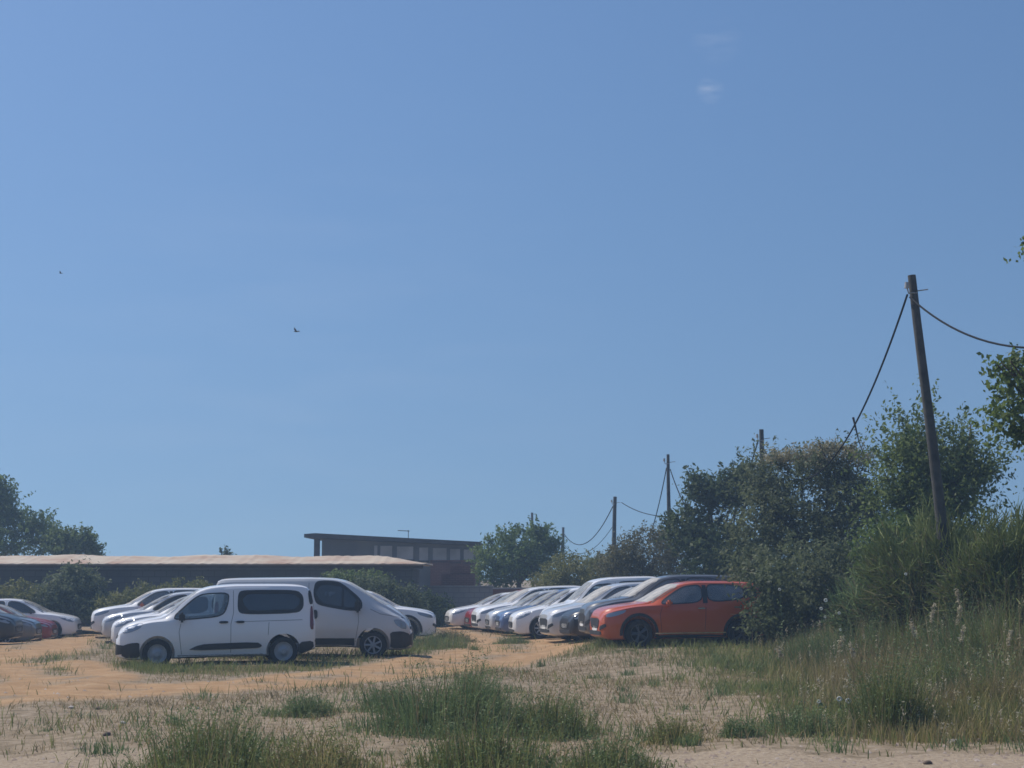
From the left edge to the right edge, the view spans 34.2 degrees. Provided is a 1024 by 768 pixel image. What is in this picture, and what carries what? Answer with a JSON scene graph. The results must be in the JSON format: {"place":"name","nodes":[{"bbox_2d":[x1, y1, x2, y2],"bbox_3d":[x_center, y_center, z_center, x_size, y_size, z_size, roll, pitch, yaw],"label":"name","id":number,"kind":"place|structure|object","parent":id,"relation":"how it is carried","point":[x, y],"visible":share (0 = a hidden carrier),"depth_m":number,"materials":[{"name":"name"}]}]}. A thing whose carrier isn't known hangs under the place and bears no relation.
{"place":"outdoors","nodes":[
{"label":"outdoors","id":0,"kind":"place"},
{"bbox_2d":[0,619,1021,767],"bbox_3d":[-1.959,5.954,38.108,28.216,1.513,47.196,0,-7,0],"label":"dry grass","id":1,"kind":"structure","parent":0,"point":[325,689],"depth_m":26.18,"materials":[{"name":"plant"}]},
{"bbox_2d":[0,580,1023,767],"bbox_3d":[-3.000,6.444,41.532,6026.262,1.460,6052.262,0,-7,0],"label":"ground","id":2,"kind":"structure","parent":0,"point":[128,681],"depth_m":26.39,"materials":[{"name":"sand"}]},
{"bbox_2d":[0,612,22,641],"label":"hatchback car","id":3,"kind":"object","parent":2,"relation":"on","point":[11,626],"visible":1,"depth_m":48.51,"materials":[{"name":"paint"}]},
{"bbox_2d":[0,609,41,642],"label":"hatchback car","id":4,"kind":"object","parent":2,"relation":"on","point":[32,628],"visible":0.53,"depth_m":53.80,"materials":[{"name":"grey paint"}]},
{"bbox_2d":[0,576,44,605],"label":"shrub","id":5,"kind":"object","parent":2,"relation":"on","point":[12,592],"visible":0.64,"depth_m":66.43,"materials":[{"name":"green plant"}]},
{"bbox_2d":[0,604,57,641],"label":"hatchback car","id":6,"kind":"object","parent":2,"relation":"on","point":[49,629],"visible":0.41,"depth_m":58.91,"materials":[{"name":"red paint"}]},
{"bbox_2d":[0,474,61,555],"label":"dark tree","id":7,"kind":"object","parent":2,"relation":"on","point":[13,519],"visible":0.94,"depth_m":84.64,"materials":[{"name":"green plant"}]},
{"bbox_2d":[0,598,81,638],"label":"hatchback car","id":8,"kind":"object","parent":2,"relation":"on","point":[67,624],"visible":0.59,"depth_m":62.81,"materials":[{"name":"white paint"}]},
{"bbox_2d":[32,518,106,555],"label":"broadleaf tree","id":9,"kind":"object","parent":2,"relation":"on","point":[57,541],"visible":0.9,"depth_m":83.11,"materials":[{"name":"green plant"}]},
{"bbox_2d":[24,556,116,635],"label":"shrub","id":10,"kind":"object","parent":2,"relation":"on","point":[79,582],"visible":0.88,"depth_m":65.93,"materials":[{"name":"green plant"}]},
{"bbox_2d":[91,588,200,631],"bbox_3d":[-11.940,7.682,56.005,4.332,1.615,2.201,1,-7,-14],"label":"crossover car","id":11,"kind":"object","parent":2,"relation":"on","point":[98,615],"visible":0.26,"depth_m":55.10,"materials":[{"name":"white paint"}]},
{"bbox_2d":[101,591,193,637],"bbox_3d":[-10.459,7.194,51.469,4.348,1.538,2.179,1,-7,-13],"label":"hatchback car","id":12,"kind":"object","parent":2,"relation":"on","point":[108,621],"visible":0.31,"depth_m":50.56,"materials":[{"name":"silver metal"}]},
{"bbox_2d":[86,576,212,618],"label":"shrub","id":13,"kind":"object","parent":2,"relation":"on","point":[128,596],"visible":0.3,"depth_m":64.99,"materials":[{"name":"green plant"}]},
{"bbox_2d":[110,594,213,643],"bbox_3d":[-8.836,6.554,45.973,4.348,1.538,2.179,1,-7,-12],"label":"hatchback car","id":14,"kind":"object","parent":2,"relation":"on","point":[201,605],"visible":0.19,"depth_m":45.25,"materials":[{"name":"white paint"}]},
{"bbox_2d":[55,678,368,767],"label":"weed clump","id":15,"kind":"object","parent":2,"relation":"on","point":[195,752],"visible":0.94,"depth_m":16.51,"materials":[{"name":"green plant"}]},
{"bbox_2d":[115,584,314,665],"bbox_3d":[-6.798,5.512,38.109,4.422,1.840,2.240,1,-7,-13],"label":"compact van","id":16,"kind":"object","parent":2,"relation":"on","point":[252,619],"visible":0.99,"depth_m":37.39,"materials":[{"name":"white paint"}]},
{"bbox_2d":[0,554,432,626],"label":"tiled shed","id":17,"kind":"structure","parent":2,"relation":"on","point":[120,571],"depth_m":69.68,"materials":[{"name":"ceramic"}]},
{"bbox_2d":[219,545,236,554],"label":"tree","id":18,"kind":"object","parent":2,"relation":"on","point":[224,551],"visible":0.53,"depth_m":91.44,"materials":[{"name":"green plant"}]},
{"bbox_2d":[246,686,368,719],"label":"weed clump","id":19,"kind":"object","parent":2,"relation":"on","point":[304,707],"visible":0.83,"depth_m":23.39,"materials":[{"name":"plant"}]},
{"bbox_2d":[227,717,394,767],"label":"weed clump","id":20,"kind":"object","parent":2,"relation":"on","point":[328,760],"visible":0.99,"depth_m":16.04,"materials":[{"name":"green plant"}]},
{"bbox_2d":[213,577,412,657],"bbox_3d":[-4.897,5.807,41.421,4.842,1.984,2.299,0,-7,-2],"label":"panel van","id":21,"kind":"object","parent":2,"relation":"on","point":[347,613],"visible":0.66,"depth_m":40.56,"materials":[{"name":"white paint"}]},
{"bbox_2d":[320,566,392,583],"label":"climbing shrub","id":22,"kind":"object","parent":2,"relation":"on","point":[349,576],"visible":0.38,"depth_m":66.70,"materials":[{"name":"green plant"}]},
{"bbox_2d":[334,678,421,714],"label":"weed clump","id":23,"kind":"object","parent":2,"relation":"on","point":[376,695],"visible":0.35,"depth_m":23.92,"materials":[{"name":"plant"}]},
{"bbox_2d":[349,570,428,609],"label":"shrub","id":24,"kind":"object","parent":2,"relation":"on","point":[396,594],"visible":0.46,"depth_m":63.29,"materials":[{"name":"green plant"}]},
{"bbox_2d":[304,533,482,601],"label":"flat roofed building","id":25,"kind":"structure","parent":2,"relation":"on","point":[442,556],"depth_m":85.52,"materials":[{"name":"concrete"}]},
{"bbox_2d":[380,546,391,556],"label":"window","id":26,"kind":"structure","parent":25,"relation":"in","point":[384,550],"depth_m":85.54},
{"bbox_2d":[397,547,413,560],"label":"window","id":27,"kind":"structure","parent":25,"relation":"in","point":[402,552],"depth_m":85.51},
{"bbox_2d":[418,548,428,561],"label":"window","id":28,"kind":"structure","parent":25,"relation":"in","point":[423,552],"depth_m":85.51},
{"bbox_2d":[432,548,446,561],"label":"window","id":29,"kind":"structure","parent":25,"relation":"in","point":[438,553],"depth_m":85.51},
{"bbox_2d":[450,549,460,562],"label":"window","id":30,"kind":"structure","parent":25,"relation":"in","point":[454,553],"depth_m":85.51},
{"bbox_2d":[464,550,474,563],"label":"window","id":31,"kind":"structure","parent":25,"relation":"in","point":[468,554],"depth_m":85.51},
{"bbox_2d":[362,590,435,639],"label":"crossover car","id":32,"kind":"object","parent":2,"relation":"on","point":[423,621],"visible":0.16,"depth_m":50.65,"materials":[{"name":"white paint"}]},
{"bbox_2d":[411,584,457,626],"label":"shrub","id":33,"kind":"object","parent":2,"relation":"on","point":[435,603],"visible":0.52,"depth_m":67.75,"materials":[{"name":"green plant"}]},
{"bbox_2d":[256,632,615,745],"bbox_3d":[-1.129,3.749,21.064,4.226,1.402,4.905,6,-9,-41],"label":"weed clump","id":34,"kind":"object","parent":2,"relation":"on","point":[405,719],"visible":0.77,"depth_m":20.48,"materials":[{"name":"plant"}]},
{"bbox_2d":[441,566,474,585],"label":"brick pile","id":35,"kind":"object","parent":2,"relation":"on","point":[460,576],"visible":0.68,"depth_m":73.45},
{"bbox_2d":[424,586,493,609],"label":"block wall","id":36,"kind":"structure","parent":2,"relation":"on","point":[465,595],"depth_m":72.33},
{"bbox_2d":[433,624,485,642],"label":"weed clump","id":37,"kind":"object","parent":2,"relation":"on","point":[455,634],"visible":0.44,"depth_m":51.38,"materials":[{"name":"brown plant"}]},
{"bbox_2d":[328,686,602,767],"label":"weed clump","id":38,"kind":"object","parent":2,"relation":"on","point":[489,754],"visible":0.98,"depth_m":16.94,"materials":[{"name":"green plant"}]},
{"bbox_2d":[413,628,530,651],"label":"weed clump","id":39,"kind":"object","parent":2,"relation":"on","point":[443,641],"visible":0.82,"depth_m":45.38,"materials":[{"name":"green plant"}]},
{"bbox_2d":[445,592,510,629],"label":"hatchback car","id":40,"kind":"object","parent":2,"relation":"on","point":[454,616],"visible":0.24,"depth_m":64.13,"materials":[{"name":"white paint"}]},
{"bbox_2d":[464,589,522,631],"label":"hatchback car","id":41,"kind":"object","parent":2,"relation":"on","point":[467,618],"visible":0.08,"depth_m":62.11,"materials":[{"name":"red paint"}]},
{"bbox_2d":[471,630,539,645],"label":"weed clump","id":42,"kind":"object","parent":2,"relation":"on","point":[513,640],"visible":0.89,"depth_m":49.05,"materials":[{"name":"plant"}]},
{"bbox_2d":[493,588,525,594],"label":"brick wall","id":43,"kind":"structure","parent":2,"relation":"on","point":[499,590],"depth_m":74.82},
{"bbox_2d":[447,657,573,719],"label":"weed clump","id":44,"kind":"object","parent":2,"relation":"on","point":[495,688],"visible":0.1,"depth_m":22.76,"materials":[{"name":"plant"}]},
{"bbox_2d":[1,667,1023,767],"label":"pebbles","id":45,"kind":"object","parent":2,"relation":"on","point":[686,760],"visible":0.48,"depth_m":18.31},
{"bbox_2d":[463,514,569,587],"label":"broadleaf tree","id":46,"kind":"object","parent":2,"relation":"on","point":[511,559],"visible":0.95,"depth_m":78.94,"materials":[{"name":"green plant"}]},
{"bbox_2d":[485,590,554,633],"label":"hatchback car","id":47,"kind":"object","parent":2,"relation":"on","point":[490,617],"visible":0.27,"depth_m":57.67,"materials":[{"name":"silver metal"}]},
{"bbox_2d":[19,637,1023,767],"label":"weeds","id":48,"kind":"object","parent":2,"relation":"on","point":[687,740],"visible":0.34,"depth_m":21.52,"materials":[{"name":"plant"}]},
{"bbox_2d":[471,585,580,632],"bbox_3d":[0.723,8.184,60.500,4.332,1.615,2.201,-1,-6,-12],"label":"crossover car","id":49,"kind":"object","parent":2,"relation":"on","point":[478,615],"visible":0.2,"depth_m":59.87,"materials":[{"name":"white paint"}]},
{"bbox_2d":[495,588,569,635],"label":"hatchback car","id":50,"kind":"object","parent":2,"relation":"on","point":[501,620],"visible":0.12,"depth_m":55.48,"materials":[{"name":"blue paint"}]},
{"bbox_2d":[452,673,637,743],"bbox_3d":[0.457,3.989,20.737,2.484,0.934,2.203,-3,-7,26],"label":"weed clump","id":51,"kind":"object","parent":2,"relation":"on","point":[560,720],"visible":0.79,"depth_m":20.48,"materials":[{"name":"green plant"}]},
{"bbox_2d":[508,586,601,638],"bbox_3d":[1.956,7.378,53.986,4.102,1.567,2.136,-2,-6,-8],"label":"hatchback car","id":52,"kind":"object","parent":2,"relation":"on","point":[523,621],"visible":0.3,"depth_m":53.10,"materials":[{"name":"white paint"}]},
{"bbox_2d":[524,548,623,586],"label":"olive bush","id":53,"kind":"object","parent":2,"relation":"on","point":[558,576],"visible":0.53,"depth_m":68.63,"materials":[{"name":"green plant"}]},
{"bbox_2d":[539,582,641,640],"bbox_3d":[3.009,6.654,48.797,4.332,1.615,2.201,-1,-6,-12],"label":"crossover car","id":54,"kind":"object","parent":2,"relation":"on","point":[549,621],"visible":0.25,"depth_m":48.14,"materials":[{"name":"silver metal"}]},
{"bbox_2d":[538,576,653,637],"bbox_3d":[2.770,6.911,51.483,3.803,1.840,2.128,-1,-6,-9],"label":"compact van","id":55,"kind":"object","parent":2,"relation":"on","point":[582,591],"visible":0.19,"depth_m":51.02,"materials":[{"name":"white paint"}]},
{"bbox_2d":[559,586,635,640],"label":"hatchback car","id":56,"kind":"object","parent":2,"relation":"on","point":[568,624],"visible":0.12,"depth_m":45.63,"materials":[{"name":"silver paint"}]},
{"bbox_2d":[611,497,620,545],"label":"utility pole","id":57,"kind":"object","parent":2,"relation":"on","point":[614,501],"visible":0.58,"depth_m":84.69,"materials":[{"name":"brown wood"}]},
{"bbox_2d":[563,506,612,544],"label":"overhead cable","id":58,"kind":"object","parent":57,"relation":"hanging from","point":[595,534],"visible":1,"depth_m":94.50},
{"bbox_2d":[525,714,713,767],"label":"weed clump","id":59,"kind":"object","parent":2,"relation":"on","point":[624,759],"visible":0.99,"depth_m":16.62,"materials":[{"name":"green plant"}]},
{"bbox_2d":[587,519,696,585],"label":"bush","id":60,"kind":"object","parent":2,"relation":"on","point":[625,556],"visible":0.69,"depth_m":63.36,"materials":[{"name":"green plant"}]},
{"bbox_2d":[578,574,734,639],"bbox_3d":[3.960,5.910,43.872,4.332,1.760,2.201,0,-7,-7],"label":"crossover car","id":61,"kind":"object","parent":2,"relation":"on","point":[642,589],"visible":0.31,"depth_m":43.33,"materials":[{"name":"grey paint"}]},
{"bbox_2d":[663,454,674,574],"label":"utility pole","id":62,"kind":"object","parent":2,"relation":"on","point":[668,483],"visible":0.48,"depth_m":66.92,"materials":[{"name":"brown wood"}]},
{"bbox_2d":[621,468,666,552],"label":"overhead cable","id":63,"kind":"object","parent":62,"relation":"attached to","point":[659,502],"visible":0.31,"depth_m":69.08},
{"bbox_2d":[589,581,764,647],"bbox_3d":[4.157,5.694,41.292,4.332,1.615,2.201,1,-7,-10],"label":"crossover car","id":64,"kind":"object","parent":2,"relation":"on","point":[695,609],"visible":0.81,"depth_m":40.48,"materials":[{"name":"orange paint"}]},
{"bbox_2d":[625,708,733,750],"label":"weed clump","id":65,"kind":"object","parent":2,"relation":"on","point":[669,733],"visible":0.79,"depth_m":19.52,"materials":[{"name":"green plant"}]},
{"bbox_2d":[654,451,758,575],"bbox_3d":[7.135,5.304,57.058,4.429,6.267,4.342,0,-7,0],"label":"dark tree","id":66,"kind":"object","parent":2,"relation":"on","point":[694,534],"visible":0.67,"depth_m":57.21,"materials":[{"name":"green plant"}]},
{"bbox_2d":[710,715,776,740],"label":"weed clump","id":67,"kind":"object","parent":2,"relation":"on","point":[738,729],"visible":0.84,"depth_m":19.79,"materials":[{"name":"plant"}]},
{"bbox_2d":[756,429,768,530],"bbox_3d":[8.438,4.757,55.794,0.523,6.500,0.242,4,-8,-30],"label":"utility pole","id":68,"kind":"object","parent":2,"relation":"on","point":[761,435],"visible":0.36,"depth_m":56.11,"materials":[{"name":"brown wood"}]},
{"bbox_2d":[670,441,758,522],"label":"overhead cable","id":69,"kind":"object","parent":68,"relation":"hanging from","point":[678,490],"visible":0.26,"depth_m":65.42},
{"bbox_2d":[760,294,907,479],"bbox_3d":[8.133,0.993,44.577,0.042,2.931,23.038,0,-7,1],"label":"overhead cable","id":70,"kind":"object","parent":68,"relation":"attached to","point":[893,334],"visible":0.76,"depth_m":37.03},
{"bbox_2d":[852,417,865,458],"bbox_3d":[8.276,1.292,39.653,0.350,1.008,0.063,2,-7,-14],"label":"loose strand","id":71,"kind":"object","parent":70,"relation":"hanging from","point":[853,418],"visible":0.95,"depth_m":39.65,"materials":[{"name":"brown rubber"}]},
{"bbox_2d":[701,618,845,672],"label":"weed clump","id":72,"kind":"object","parent":2,"relation":"on","point":[800,645],"visible":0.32,"depth_m":34.25,"materials":[{"name":"plant"}]},
{"bbox_2d":[685,696,863,741],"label":"weed clump","id":73,"kind":"object","parent":2,"relation":"on","point":[791,726],"visible":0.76,"depth_m":20.50,"materials":[{"name":"plant"}]},
{"bbox_2d":[774,645,783,688],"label":"seed stalk","id":74,"kind":"object","parent":2,"relation":"on","point":[778,650],"visible":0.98,"depth_m":27.33,"materials":[{"name":"plant"}]},
{"bbox_2d":[777,588,783,640],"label":"white flower","id":75,"kind":"object","parent":2,"relation":"on","point":[779,589],"visible":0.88,"depth_m":35.96,"materials":[{"name":"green plant"}]},
{"bbox_2d":[716,527,866,645],"bbox_3d":[7.482,5.061,41.676,5.278,3.016,6.571,0,-7,0],"label":"leafy shrub","id":76,"kind":"object","parent":2,"relation":"on","point":[802,594],"visible":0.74,"depth_m":40.95,"materials":[{"name":"green plant"}]},
{"bbox_2d":[708,428,891,623],"bbox_3d":[8.262,3.999,46.562,5.644,5.664,4.816,0,-7,0],"label":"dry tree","id":77,"kind":"object","parent":2,"relation":"on","point":[779,508],"visible":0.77,"depth_m":46.36,"materials":[{"name":"green plant"}]},
{"bbox_2d":[757,603,896,675],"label":"weed clump","id":78,"kind":"object","parent":2,"relation":"on","point":[847,641],"visible":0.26,"depth_m":32.36,"materials":[{"name":"plant"}]},
{"bbox_2d":[833,635,844,685],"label":"seed stalk","id":79,"kind":"object","parent":2,"relation":"on","point":[840,642],"visible":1,"depth_m":27.04,"materials":[{"name":"plant"}]},
{"bbox_2d":[847,640,855,686],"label":"seed stalk","id":80,"kind":"object","parent":2,"relation":"on","point":[853,651],"visible":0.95,"depth_m":25.84,"materials":[{"name":"plant"}]},
{"bbox_2d":[819,537,935,647],"bbox_3d":[7.814,4.509,34.177,3.101,2.905,2.905,0,-7,0],"label":"broom bush","id":81,"kind":"object","parent":2,"relation":"on","point":[848,600],"visible":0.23,"depth_m":33.94,"materials":[{"name":"green plant"}]},
{"bbox_2d":[804,590,952,667],"bbox_3d":[7.472,4.727,31.756,3.092,1.920,4.103,3,-8,-27],"label":"weed clump","id":82,"kind":"object","parent":2,"relation":"on","point":[892,634],"visible":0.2,"depth_m":31.56,"materials":[{"name":"green plant"}]},
{"bbox_2d":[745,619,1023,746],"bbox_3d":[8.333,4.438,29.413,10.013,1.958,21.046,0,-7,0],"label":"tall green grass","id":83,"kind":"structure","parent":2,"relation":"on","point":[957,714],"depth_m":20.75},
{"bbox_2d":[838,508,933,593],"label":"green bush","id":84,"kind":"object","parent":2,"relation":"on","point":[901,525],"visible":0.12,"depth_m":37.32,"materials":[{"name":"green plant"}]},
{"bbox_2d":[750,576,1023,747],"bbox_3d":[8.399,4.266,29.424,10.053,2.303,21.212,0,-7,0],"label":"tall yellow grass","id":85,"kind":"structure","parent":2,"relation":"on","point":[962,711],"depth_m":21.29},
{"bbox_2d":[752,570,1023,747],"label":"tall dry grass","id":86,"kind":"structure","parent":2,"relation":"on","point":[901,651],"depth_m":24.93,"materials":[{"name":"plant"}]},
{"bbox_2d":[800,617,975,740],"bbox_3d":[4.714,3.642,20.881,2.408,1.611,2.655,4,-8,-33],"label":"weed clump","id":87,"kind":"object","parent":2,"relation":"on","point":[883,700],"visible":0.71,"depth_m":20.74,"materials":[{"name":"green plant"}]},
{"bbox_2d":[902,573,910,658],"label":"white flower","id":88,"kind":"object","parent":2,"relation":"on","point":[905,574],"visible":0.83,"depth_m":30.05,"materials":[{"name":"green plant"}]},
{"bbox_2d":[909,618,918,665],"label":"seed stalk","id":89,"kind":"object","parent":2,"relation":"on","point":[912,631],"visible":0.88,"depth_m":27.07,"materials":[{"name":"plant"}]},
{"bbox_2d":[904,274,953,633],"bbox_3d":[8.312,1.585,33.022,0.936,7.617,0.269,1,-7,-5],"label":"utility pole","id":90,"kind":"object","parent":2,"relation":"on","point":[934,460],"visible":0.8,"depth_m":33.05,"materials":[{"name":"brown wood"}]},
{"bbox_2d":[848,486,1010,633],"bbox_3d":[8.990,3.735,33.452,4.429,3.515,3.410,0,-7,0],"label":"broom bush","id":91,"kind":"object","parent":2,"relation":"on","point":[890,565],"visible":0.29,"depth_m":33.05,"materials":[{"name":"green plant"}]},
{"bbox_2d":[837,377,1023,573],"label":"green tree","id":92,"kind":"object","parent":2,"relation":"on","point":[964,477],"visible":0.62,"depth_m":39.53,"materials":[{"name":"green plant"}]},
{"bbox_2d":[929,603,936,656],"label":"seed stalk","id":93,"kind":"object","parent":2,"relation":"on","point":[931,615],"visible":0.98,"depth_m":27.81,"materials":[{"name":"plant"}]},
{"bbox_2d":[888,626,993,698],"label":"weed clump","id":94,"kind":"object","parent":2,"relation":"on","point":[938,671],"visible":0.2,"depth_m":25.21,"materials":[{"name":"green plant"}]},
{"bbox_2d":[951,607,962,657],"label":"seed stalk","id":95,"kind":"object","parent":2,"relation":"on","point":[958,608],"visible":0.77,"depth_m":27.33,"materials":[{"name":"plant"}]},
{"bbox_2d":[895,584,1020,670],"bbox_3d":[7.649,4.263,28.553,3.782,2.090,5.225,-3,-7,22],"label":"weed clump","id":96,"kind":"object","parent":2,"relation":"on","point":[941,637],"visible":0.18,"depth_m":28.68,"materials":[{"name":"plant"}]},
{"bbox_2d":[954,588,964,660],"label":"seed stalk","id":97,"kind":"object","parent":2,"relation":"on","point":[958,599],"visible":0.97,"depth_m":26.41,"materials":[{"name":"plant"}]},
{"bbox_2d":[957,625,965,665],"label":"seed stalk","id":98,"kind":"object","parent":2,"relation":"on","point":[962,633],"visible":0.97,"depth_m":26.11,"materials":[{"name":"plant"}]},
{"bbox_2d":[916,555,1023,671],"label":"weed clump","id":99,"kind":"object","parent":2,"relation":"on","point":[993,635],"visible":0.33,"depth_m":27.26,"materials":[{"name":"green plant"}]},
{"bbox_2d":[920,491,1023,634],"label":"broom bush","id":100,"kind":"object","parent":2,"relation":"on","point":[999,555],"visible":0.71,"depth_m":30.73,"materials":[{"name":"green plant"}]},
{"bbox_2d":[925,644,1023,721],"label":"weed clump","id":101,"kind":"object","parent":2,"relation":"on","point":[982,690],"visible":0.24,"depth_m":22.29,"materials":[{"name":"green plant"}]},
{"bbox_2d":[932,630,1023,697],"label":"weed clump","id":102,"kind":"object","parent":2,"relation":"on","point":[993,664],"visible":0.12,"depth_m":24.64,"materials":[{"name":"plant"}]},
{"bbox_2d":[963,235,1023,455],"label":"overhanging tree","id":103,"kind":"object","parent":2,"relation":"on","point":[1010,377],"visible":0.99,"depth_m":26.11,"materials":[{"name":"green plant"}]},
{"bbox_2d":[1006,630,1012,651],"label":"seed stalk","id":104,"kind":"object","parent":2,"relation":"on","point":[1009,636],"visible":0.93,"depth_m":25.23,"materials":[{"name":"plant"}]},
{"bbox_3d":[7.750,-0.946,8.669,0.250,8.100,0.250,0,-7,0],"label":"utility pole","id":105,"kind":"object","parent":2,"relation":"on","visible":0},
{"bbox_2d":[909,296,1023,348],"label":"overhead cable","id":106,"kind":"object","parent":105,"relation":"attached to","point":[950,326],"visible":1,"depth_m":29.23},
{"bbox_2d":[0,626,1023,767],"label":"green grass","id":107,"kind":"structure","parent":0,"point":[155,667],"depth_m":32.79,"materials":[{"name":"plant"}]},
{"bbox_2d":[0,0,1023,579],"label":"sky","id":108,"kind":"structure","parent":0,"point":[525,257],"materials":[{"name":"blue"}]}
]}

